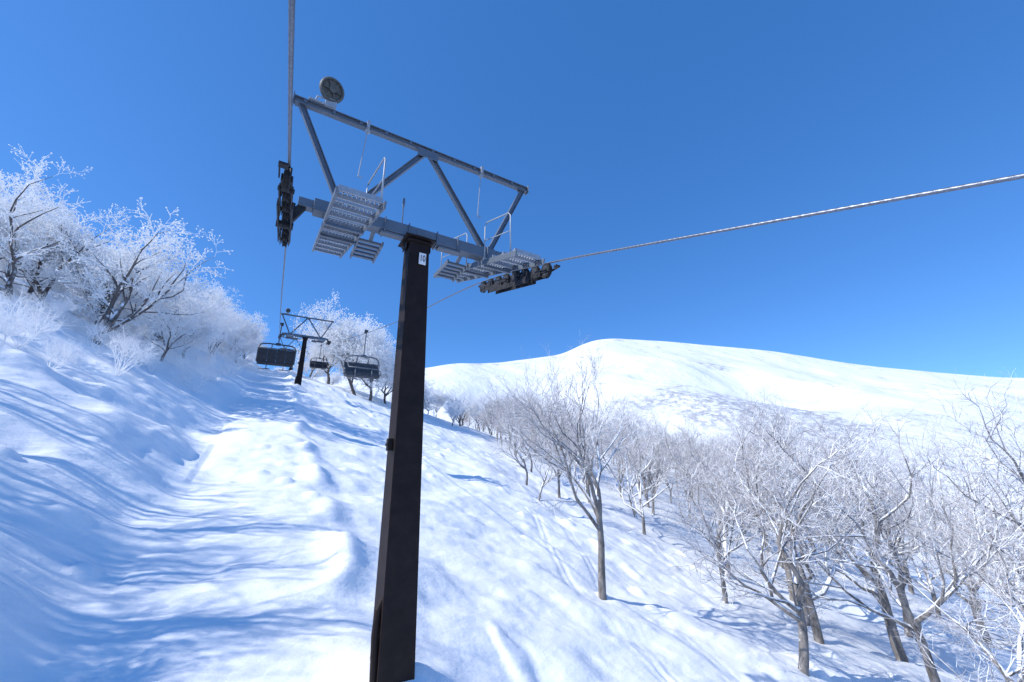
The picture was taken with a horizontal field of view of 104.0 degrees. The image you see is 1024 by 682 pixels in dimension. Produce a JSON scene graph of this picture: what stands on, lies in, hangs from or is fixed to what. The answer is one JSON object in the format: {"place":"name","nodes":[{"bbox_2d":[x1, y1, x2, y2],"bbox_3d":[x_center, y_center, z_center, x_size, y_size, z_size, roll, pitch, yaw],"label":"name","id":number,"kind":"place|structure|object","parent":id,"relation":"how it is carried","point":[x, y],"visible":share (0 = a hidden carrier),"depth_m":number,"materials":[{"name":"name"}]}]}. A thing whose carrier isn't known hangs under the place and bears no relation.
{"place":"outdoors","nodes":[
{"label":"outdoors","id":0,"kind":"place"},
{"bbox_2d":[0,271,1023,681],"bbox_3d":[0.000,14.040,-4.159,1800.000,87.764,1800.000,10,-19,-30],"label":"snow ground","id":1,"kind":"structure","parent":0,"point":[160,525],"depth_m":12.82,"materials":[{"name":"snow"}]},
{"bbox_2d":[0,304,44,346],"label":"frosted shrub","id":2,"kind":"object","parent":1,"relation":"on","point":[10,332],"visible":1,"depth_m":16.10,"materials":[{"name":"plant"}]},
{"bbox_2d":[0,173,51,213],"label":"frosted tree","id":3,"kind":"object","parent":1,"relation":"on","point":[16,180],"visible":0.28,"depth_m":29.72,"materials":[{"name":"white plant"}]},
{"bbox_2d":[1,290,53,311],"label":"frosted shrub","id":4,"kind":"object","parent":1,"relation":"on","point":[34,301],"visible":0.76,"depth_m":22.31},
{"bbox_2d":[0,177,55,234],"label":"frosted tree","id":5,"kind":"object","parent":1,"relation":"on","point":[21,196],"visible":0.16,"depth_m":34.80,"materials":[{"name":"white plant"}]},
{"bbox_2d":[0,282,62,334],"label":"frosted shrub","id":6,"kind":"object","parent":1,"relation":"on","point":[29,308],"visible":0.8,"depth_m":19.86,"materials":[{"name":"plant"}]},
{"bbox_2d":[0,182,67,271],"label":"frosted tree","id":7,"kind":"object","parent":1,"relation":"on","point":[3,224],"visible":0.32,"depth_m":26.31,"materials":[{"name":"white plant"}]},
{"bbox_2d":[0,302,77,348],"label":"frosted shrub","id":8,"kind":"object","parent":1,"relation":"on","point":[34,335],"visible":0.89,"depth_m":18.20,"materials":[{"name":"plant"}]},
{"bbox_2d":[0,194,95,293],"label":"frosted tree","id":9,"kind":"object","parent":1,"relation":"on","point":[30,290],"visible":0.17,"depth_m":29.93,"materials":[{"name":"white plant"}]},
{"bbox_2d":[0,144,102,299],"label":"frosted tree","id":10,"kind":"object","parent":1,"relation":"on","point":[26,250],"visible":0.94,"depth_m":24.68,"materials":[{"name":"white plant"}]},
{"bbox_2d":[40,337,83,362],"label":"frosted shrub","id":11,"kind":"object","parent":1,"relation":"on","point":[55,349],"visible":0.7,"depth_m":18.86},
{"bbox_2d":[36,332,89,369],"bbox_3d":[-19.653,0.525,17.411,1.488,1.875,1.995,-7,-18,22],"label":"frosted shrub","id":12,"kind":"object","parent":1,"relation":"on","point":[60,355],"visible":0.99,"depth_m":17.31,"materials":[{"name":"plant"}]},
{"bbox_2d":[39,289,86,320],"bbox_3d":[-26.635,-1.983,23.575,2.970,2.151,2.353,0,-17,1],"label":"frosted shrub","id":13,"kind":"object","parent":1,"relation":"on","point":[61,308],"visible":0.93,"depth_m":23.52,"materials":[{"name":"plant"}]},
{"bbox_2d":[42,295,84,323],"bbox_3d":[-28.037,-2.045,25.117,1.782,2.244,2.388,4,-17,-14],"label":"frosted shrub","id":14,"kind":"object","parent":1,"relation":"on","point":[64,307],"visible":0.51,"depth_m":25.05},
{"bbox_2d":[0,179,137,301],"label":"frosted tree","id":15,"kind":"object","parent":1,"relation":"on","point":[38,290],"visible":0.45,"depth_m":28.65,"materials":[{"name":"white plant"}]},
{"bbox_2d":[77,315,115,347],"bbox_3d":[-24.666,-0.517,23.611,1.804,2.272,2.417,7,-18,-21],"label":"frosted shrub","id":16,"kind":"object","parent":1,"relation":"on","point":[97,330],"visible":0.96,"depth_m":23.51,"materials":[{"name":"plant"}]},
{"bbox_2d":[88,239,129,285],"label":"frosted tree","id":17,"kind":"object","parent":1,"relation":"on","point":[108,246],"visible":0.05,"depth_m":43.15,"materials":[{"name":"white plant"}]},
{"bbox_2d":[48,241,172,324],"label":"frosted tree","id":18,"kind":"object","parent":1,"relation":"on","point":[101,309],"visible":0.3,"depth_m":29.49,"materials":[{"name":"white plant"}]},
{"bbox_2d":[35,230,196,330],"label":"frosted tree","id":19,"kind":"object","parent":1,"relation":"on","point":[135,300],"visible":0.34,"depth_m":30.33,"materials":[{"name":"white plant"}]},
{"bbox_2d":[91,321,164,370],"bbox_3d":[-21.399,0.423,22.411,3.167,2.895,3.998,7,-18,-23],"label":"frosted shrub","id":20,"kind":"object","parent":1,"relation":"on","point":[129,341],"visible":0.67,"depth_m":21.91,"materials":[{"name":"plant"}]},
{"bbox_2d":[105,322,150,353],"bbox_3d":[-26.718,-0.359,27.786,3.124,2.936,2.331,14,-21,-38],"label":"frosted shrub","id":21,"kind":"object","parent":1,"relation":"on","point":[122,332],"visible":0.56,"depth_m":27.90,"materials":[{"name":"plant"}]},
{"bbox_2d":[103,323,163,375],"bbox_3d":[-20.602,0.661,21.661,3.108,2.921,2.319,12,-21,-36],"label":"frosted shrub","id":22,"kind":"object","parent":1,"relation":"on","point":[138,356],"visible":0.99,"depth_m":21.45,"materials":[{"name":"plant"}]},
{"bbox_2d":[52,197,236,344],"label":"frosted tree","id":23,"kind":"object","parent":1,"relation":"on","point":[111,316],"visible":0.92,"depth_m":28.14,"materials":[{"name":"white plant"}]},
{"bbox_2d":[113,276,215,345],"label":"frosted tree","id":24,"kind":"object","parent":1,"relation":"on","point":[200,303],"visible":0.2,"depth_m":35.45,"materials":[{"name":"white plant"}]},
{"bbox_2d":[133,260,212,344],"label":"frosted tree","id":25,"kind":"object","parent":1,"relation":"on","point":[176,306],"visible":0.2,"depth_m":41.71,"materials":[{"name":"white plant"}]},
{"bbox_2d":[119,291,227,361],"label":"frosted tree","id":26,"kind":"object","parent":1,"relation":"on","point":[202,322],"visible":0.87,"depth_m":29.69,"materials":[{"name":"white plant"}]},
{"bbox_2d":[158,337,204,368],"bbox_3d":[-24.937,0.774,30.462,2.544,3.204,3.410,-6,-18,21],"label":"frosted shrub","id":27,"kind":"object","parent":1,"relation":"on","point":[176,350],"visible":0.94,"depth_m":30.29,"materials":[{"name":"plant"}]},
{"bbox_2d":[174,351,203,377],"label":"frosted shrub","id":28,"kind":"object","parent":1,"relation":"on","point":[185,365],"visible":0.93,"depth_m":28.76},
{"bbox_2d":[152,302,232,356],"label":"frosted tree","id":29,"kind":"object","parent":1,"relation":"on","point":[218,335],"visible":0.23,"depth_m":34.51,"materials":[{"name":"white plant"}]},
{"bbox_2d":[199,278,242,321],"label":"frosted tree","id":30,"kind":"object","parent":1,"relation":"on","point":[218,299],"visible":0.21,"depth_m":55.75,"materials":[{"name":"white plant"}]},
{"bbox_2d":[192,308,251,357],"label":"frosted tree","id":31,"kind":"object","parent":1,"relation":"on","point":[230,329],"visible":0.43,"depth_m":41.53,"materials":[{"name":"white plant"}]},
{"bbox_2d":[196,301,247,354],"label":"frosted tree","id":32,"kind":"object","parent":1,"relation":"on","point":[238,324],"visible":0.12,"depth_m":48.27,"materials":[{"name":"white plant"}]},
{"bbox_2d":[217,322,268,361],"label":"frosted tree","id":33,"kind":"object","parent":1,"relation":"on","point":[251,346],"visible":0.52,"depth_m":53.40,"materials":[{"name":"white plant"}]},
{"bbox_2d":[232,317,259,356],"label":"frosted tree","id":34,"kind":"object","parent":1,"relation":"on","point":[243,331],"visible":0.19,"depth_m":58.49,"materials":[{"name":"white plant"}]},
{"bbox_2d":[225,310,267,350],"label":"frosted tree","id":35,"kind":"object","parent":1,"relation":"on","point":[255,326],"visible":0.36,"depth_m":57.72,"materials":[{"name":"white plant"}]},
{"bbox_2d":[278,308,333,384],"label":"lift tower","id":36,"kind":"structure","parent":1,"relation":"on","point":[298,377],"depth_m":46.51,"materials":[{"name":"metal"}]},
{"bbox_2d":[290,329,334,377],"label":"frosted tree","id":37,"kind":"object","parent":1,"relation":"on","point":[313,357],"visible":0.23,"depth_m":64.55,"materials":[{"name":"white plant"}]},
{"bbox_2d":[304,361,326,378],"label":"frosted tree","id":38,"kind":"object","parent":1,"relation":"on","point":[321,373],"visible":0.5,"depth_m":73.58,"materials":[{"name":"white plant"}]},
{"bbox_2d":[289,291,362,383],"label":"frosted tree","id":39,"kind":"object","parent":1,"relation":"on","point":[314,351],"visible":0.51,"depth_m":61.41,"materials":[{"name":"white plant"}]},
{"bbox_2d":[326,370,341,384],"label":"frosted tree","id":40,"kind":"object","parent":1,"relation":"on","point":[335,378],"visible":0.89,"depth_m":80.90,"materials":[{"name":"white plant"}]},
{"bbox_2d":[307,308,390,395],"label":"frosted tree","id":41,"kind":"object","parent":1,"relation":"on","point":[342,357],"visible":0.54,"depth_m":60.12,"materials":[{"name":"white plant"}]},
{"bbox_2d":[335,314,395,400],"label":"frosted tree","id":42,"kind":"object","parent":1,"relation":"on","point":[380,355],"visible":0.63,"depth_m":60.04,"materials":[{"name":"white plant"}]},
{"bbox_2d":[367,341,395,403],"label":"frosted tree","id":43,"kind":"object","parent":1,"relation":"on","point":[388,379],"visible":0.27,"depth_m":62.35,"materials":[{"name":"white plant"}]},
{"bbox_2d":[275,76,559,681],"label":"lift tower","id":44,"kind":"structure","parent":1,"relation":"on","point":[393,646],"depth_m":7.82,"materials":[{"name":"metal"}]},
{"bbox_2d":[275,0,294,369],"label":"haul rope","id":45,"kind":"object","parent":44,"relation":"attached to","point":[291,17],"visible":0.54,"depth_m":3.44,"materials":[{"name":"metal"}]},
{"bbox_2d":[256,322,295,371],"bbox_3d":[-15.859,0.315,27.131,2.250,3.210,1.015,10,-19,-30],"label":"lift chair","id":46,"kind":"object","parent":45,"relation":"hanging from","point":[287,357],"visible":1,"depth_m":26.64,"materials":[{"name":"plastic"}]},
{"bbox_2d":[317,173,1023,347],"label":"haul rope","id":47,"kind":"object","parent":44,"relation":"attached to","point":[967,186],"visible":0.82,"depth_m":4.44,"materials":[{"name":"metal"}]},
{"bbox_2d":[309,345,327,369],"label":"lift chair","id":48,"kind":"object","parent":47,"relation":"hanging from","point":[318,364],"visible":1,"depth_m":55.82,"materials":[{"name":"plastic"}]},
{"bbox_2d":[343,330,380,380],"bbox_3d":[-9.581,0.923,25.915,2.250,3.410,1.015,10,-19,-30],"label":"lift chair","id":49,"kind":"object","parent":47,"relation":"hanging from","point":[356,370],"visible":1,"depth_m":25.73,"materials":[{"name":"grey plastic"}]},
{"bbox_2d":[424,378,442,415],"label":"frosted tree","id":50,"kind":"object","parent":1,"relation":"on","point":[427,402],"visible":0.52,"depth_m":70.16,"materials":[{"name":"white plant"}]},
{"bbox_2d":[430,386,451,416],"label":"frosted tree","id":51,"kind":"object","parent":1,"relation":"on","point":[441,396],"visible":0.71,"depth_m":73.11,"materials":[{"name":"white plant"}]},
{"bbox_2d":[444,398,463,425],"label":"frosted tree","id":52,"kind":"object","parent":1,"relation":"on","point":[452,409],"visible":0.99,"depth_m":63.91,"materials":[{"name":"white plant"}]},
{"bbox_2d":[441,385,474,425],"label":"frosted tree","id":53,"kind":"object","parent":1,"relation":"on","point":[450,400],"visible":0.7,"depth_m":70.50,"materials":[{"name":"white plant"}]},
{"bbox_2d":[443,395,484,424],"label":"frosted tree","id":54,"kind":"object","parent":1,"relation":"on","point":[475,409],"visible":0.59,"depth_m":76.11,"materials":[{"name":"white plant"}]},
{"bbox_2d":[479,393,510,435],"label":"birch tree","id":55,"kind":"object","parent":1,"relation":"on","point":[489,406],"visible":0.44,"depth_m":75.79,"materials":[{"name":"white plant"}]},
{"bbox_2d":[479,387,530,427],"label":"birch tree","id":56,"kind":"object","parent":1,"relation":"on","point":[506,407],"visible":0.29,"depth_m":70.98,"materials":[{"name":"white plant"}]},
{"bbox_2d":[471,399,540,484],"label":"birch tree","id":57,"kind":"object","parent":1,"relation":"on","point":[514,447],"visible":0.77,"depth_m":31.34,"materials":[{"name":"grey plant"}]},
{"bbox_2d":[487,396,524,444],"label":"birch tree","id":58,"kind":"object","parent":1,"relation":"on","point":[503,413],"visible":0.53,"depth_m":61.30,"materials":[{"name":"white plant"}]},
{"bbox_2d":[488,402,538,453],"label":"birch tree","id":59,"kind":"object","parent":1,"relation":"on","point":[515,427],"visible":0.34,"depth_m":55.40,"materials":[{"name":"grey plant"}]},
{"bbox_2d":[487,403,543,471],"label":"birch tree","id":60,"kind":"object","parent":1,"relation":"on","point":[523,452],"visible":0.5,"depth_m":41.25,"materials":[{"name":"grey plant"}]},
{"bbox_2d":[508,391,549,457],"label":"birch tree","id":61,"kind":"object","parent":1,"relation":"on","point":[534,423],"visible":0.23,"depth_m":59.18,"materials":[{"name":"grey plant"}]},
{"bbox_2d":[516,390,572,454],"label":"birch tree","id":62,"kind":"object","parent":1,"relation":"on","point":[538,411],"visible":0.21,"depth_m":62.74,"materials":[{"name":"grey plant"}]},
{"bbox_2d":[516,429,583,500],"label":"birch tree","id":63,"kind":"object","parent":1,"relation":"on","point":[544,483],"visible":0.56,"depth_m":27.55,"materials":[{"name":"grey plant"}]},
{"bbox_2d":[519,388,584,455],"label":"birch tree","id":64,"kind":"object","parent":1,"relation":"on","point":[542,415],"visible":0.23,"depth_m":51.19,"materials":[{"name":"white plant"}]},
{"bbox_2d":[526,398,597,498],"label":"birch tree","id":65,"kind":"object","parent":1,"relation":"on","point":[558,476],"visible":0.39,"depth_m":33.75,"materials":[{"name":"grey plant"}]},
{"bbox_2d":[493,332,658,600],"bbox_3d":[2.758,4.724,16.137,5.843,10.992,9.438,-13,-21,37],"label":"birch tree","id":66,"kind":"object","parent":1,"relation":"on","point":[596,504],"visible":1,"depth_m":15.38,"materials":[{"name":"grey plant"}]},
{"bbox_2d":[551,396,610,471],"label":"birch tree","id":67,"kind":"object","parent":1,"relation":"on","point":[585,429],"visible":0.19,"depth_m":61.44,"materials":[{"name":"grey plant"}]},
{"bbox_2d":[556,403,606,501],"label":"birch tree","id":68,"kind":"object","parent":1,"relation":"on","point":[588,488],"visible":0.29,"depth_m":36.09,"materials":[{"name":"grey plant"}]},
{"bbox_2d":[587,398,657,495],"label":"birch tree","id":69,"kind":"object","parent":1,"relation":"on","point":[626,430],"visible":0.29,"depth_m":53.71,"materials":[{"name":"grey plant"}]},
{"bbox_2d":[587,415,663,497],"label":"birch tree","id":70,"kind":"object","parent":1,"relation":"on","point":[622,471],"visible":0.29,"depth_m":47.26,"materials":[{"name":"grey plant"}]},
{"bbox_2d":[605,419,671,494],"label":"birch tree","id":71,"kind":"object","parent":1,"relation":"on","point":[642,493],"visible":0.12,"depth_m":57.98,"materials":[{"name":"grey plant"}]},
{"bbox_2d":[575,389,703,518],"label":"birch tree","id":72,"kind":"object","parent":1,"relation":"on","point":[628,491],"visible":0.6,"depth_m":37.92,"materials":[{"name":"white plant"}]},
{"bbox_2d":[602,416,691,514],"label":"birch tree","id":73,"kind":"object","parent":1,"relation":"on","point":[647,485],"visible":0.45,"depth_m":42.64,"materials":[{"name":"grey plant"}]},
{"bbox_2d":[618,430,677,502],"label":"birch tree","id":74,"kind":"object","parent":1,"relation":"on","point":[670,490],"visible":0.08,"depth_m":59.62,"materials":[{"name":"grey plant"}]},
{"bbox_2d":[601,421,711,534],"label":"birch tree","id":75,"kind":"object","parent":1,"relation":"on","point":[649,455],"visible":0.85,"depth_m":31.65,"materials":[{"name":"white plant"}]},
{"bbox_2d":[621,416,703,507],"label":"birch tree","id":76,"kind":"object","parent":1,"relation":"on","point":[648,505],"visible":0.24,"depth_m":47.05,"materials":[{"name":"grey plant"}]},
{"bbox_2d":[650,410,740,505],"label":"birch tree","id":77,"kind":"object","parent":1,"relation":"on","point":[689,442],"visible":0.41,"depth_m":43.62,"materials":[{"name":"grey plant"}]},
{"bbox_2d":[655,419,759,518],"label":"birch tree","id":78,"kind":"object","parent":1,"relation":"on","point":[689,464],"visible":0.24,"depth_m":47.30,"materials":[{"name":"grey plant"}]},
{"bbox_2d":[664,429,770,544],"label":"birch tree","id":79,"kind":"object","parent":1,"relation":"on","point":[719,521],"visible":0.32,"depth_m":31.25,"materials":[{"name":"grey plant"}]},
{"bbox_2d":[669,417,779,534],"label":"birch tree","id":80,"kind":"object","parent":1,"relation":"on","point":[747,487],"visible":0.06,"depth_m":47.67,"materials":[{"name":"grey plant"}]},
{"bbox_2d":[643,384,822,577],"bbox_3d":[14.292,8.995,26.733,11.125,13.157,11.203,-15,-22,41],"label":"birch tree","id":81,"kind":"object","parent":1,"relation":"on","point":[690,473],"visible":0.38,"depth_m":28.50,"materials":[{"name":"white plant"}]},
{"bbox_2d":[645,425,824,603],"bbox_3d":[10.512,8.152,19.480,7.423,9.546,10.079,-14,-21,39],"label":"birch tree","id":82,"kind":"object","parent":1,"relation":"on","point":[729,551],"visible":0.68,"depth_m":19.70,"materials":[{"name":"white plant"}]},
{"bbox_2d":[687,413,834,568],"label":"birch tree","id":83,"kind":"object","parent":1,"relation":"on","point":[781,565],"visible":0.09,"depth_m":36.14,"materials":[{"name":"grey plant"}]},
{"bbox_2d":[642,398,896,676],"bbox_3d":[8.553,6.931,14.046,7.407,9.080,5.864,-6,-18,21],"label":"birch tree","id":84,"kind":"object","parent":1,"relation":"on","point":[798,589],"visible":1,"depth_m":13.56,"materials":[{"name":"grey plant"}]},
{"bbox_2d":[712,422,832,553],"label":"birch tree","id":85,"kind":"object","parent":1,"relation":"on","point":[768,548],"visible":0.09,"depth_m":42.91,"materials":[{"name":"grey plant"}]},
{"bbox_2d":[712,384,847,601],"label":"birch tree","id":86,"kind":"object","parent":1,"relation":"on","point":[789,575],"visible":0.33,"depth_m":26.47,"materials":[{"name":"white plant"}]},
{"bbox_2d":[686,410,895,644],"bbox_3d":[12.920,8.641,19.118,8.720,10.690,7.022,-8,-18,25],"label":"birch tree","id":87,"kind":"object","parent":1,"relation":"on","point":[817,631],"visible":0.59,"depth_m":18.69,"materials":[{"name":"white plant"}]},
{"bbox_2d":[721,394,879,625],"bbox_3d":[16.175,9.104,22.409,7.347,12.597,11.068,-15,-22,41],"label":"birch tree","id":88,"kind":"object","parent":1,"relation":"on","point":[809,577],"visible":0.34,"depth_m":21.43,"materials":[{"name":"white plant"}]},
{"bbox_2d":[762,448,866,559],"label":"birch tree","id":89,"kind":"object","parent":1,"relation":"on","point":[818,505],"visible":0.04,"depth_m":42.97,"materials":[{"name":"grey plant"}]},
{"bbox_2d":[794,439,897,545],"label":"birch tree","id":90,"kind":"object","parent":1,"relation":"on","point":[838,492],"visible":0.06,"depth_m":48.05,"materials":[{"name":"grey plant"}]},
{"bbox_2d":[728,385,964,662],"bbox_3d":[17.994,9.495,21.979,8.950,13.859,11.306,-10,-19,31],"label":"birch tree","id":91,"kind":"object","parent":1,"relation":"on","point":[897,647],"visible":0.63,"depth_m":20.02,"materials":[{"name":"white plant"}]},
{"bbox_2d":[746,404,991,637],"bbox_3d":[21.495,11.432,25.960,13.555,15.225,16.722,-8,-18,26],"label":"birch tree","id":92,"kind":"object","parent":1,"relation":"on","point":[902,585],"visible":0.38,"depth_m":24.95,"materials":[{"name":"white plant"}]},
{"bbox_2d":[719,418,1023,681],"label":"birch tree","id":93,"kind":"object","parent":1,"relation":"on","point":[933,675],"visible":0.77,"depth_m":13.48,"materials":[{"name":"grey plant"}]},
{"bbox_2d":[830,446,947,594],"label":"birch tree","id":94,"kind":"object","parent":1,"relation":"on","point":[910,588],"visible":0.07,"depth_m":43.54,"materials":[{"name":"grey plant"}]},
{"bbox_2d":[802,431,991,566],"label":"birch tree","id":95,"kind":"object","parent":1,"relation":"on","point":[910,551],"visible":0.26,"depth_m":34.83,"materials":[{"name":"white plant"}]},
{"bbox_2d":[852,459,1003,618],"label":"birch tree","id":96,"kind":"object","parent":1,"relation":"on","point":[933,596],"visible":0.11,"depth_m":37.79,"materials":[{"name":"white plant"}]},
{"bbox_2d":[845,508,1023,681],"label":"birch tree","id":97,"kind":"object","parent":1,"relation":"on","point":[1019,671],"visible":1,"depth_m":10.02,"materials":[{"name":"white plant"}]},
{"bbox_2d":[856,368,1023,633],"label":"birch tree","id":98,"kind":"object","parent":1,"relation":"on","point":[1000,578],"visible":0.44,"depth_m":17.09,"materials":[{"name":"white plant"}]},
{"bbox_2d":[858,413,1023,644],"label":"birch tree","id":99,"kind":"object","parent":1,"relation":"on","point":[939,526],"visible":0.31,"depth_m":32.84,"materials":[{"name":"white plant"}]},
{"bbox_2d":[871,387,1023,680],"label":"birch tree","id":100,"kind":"object","parent":1,"relation":"on","point":[1021,577],"visible":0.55,"depth_m":14.55,"materials":[{"name":"white plant"}]},
{"bbox_2d":[882,448,1023,611],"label":"birch tree","id":101,"kind":"object","parent":1,"relation":"on","point":[946,550],"visible":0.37,"depth_m":22.65,"materials":[{"name":"white plant"}]},
{"bbox_2d":[901,368,1023,607],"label":"birch tree","id":102,"kind":"object","parent":1,"relation":"on","point":[970,497],"visible":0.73,"depth_m":14.34,"materials":[{"name":"white plant"}]},
{"bbox_2d":[902,478,1023,609],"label":"birch tree","id":103,"kind":"object","parent":1,"relation":"on","point":[959,524],"visible":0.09,"depth_m":46.89,"materials":[{"name":"white plant"}]},
{"bbox_2d":[0,0,1023,377],"label":"sky","id":104,"kind":"structure","parent":0,"point":[625,123],"materials":[{"name":"blue"}]},
{"bbox_2d":[311,339,1023,563],"bbox_3d":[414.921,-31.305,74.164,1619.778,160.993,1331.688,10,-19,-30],"label":"snow mountain","id":105,"kind":"structure","parent":0,"point":[704,385],"depth_m":276.43,"materials":[{"name":"snow"}]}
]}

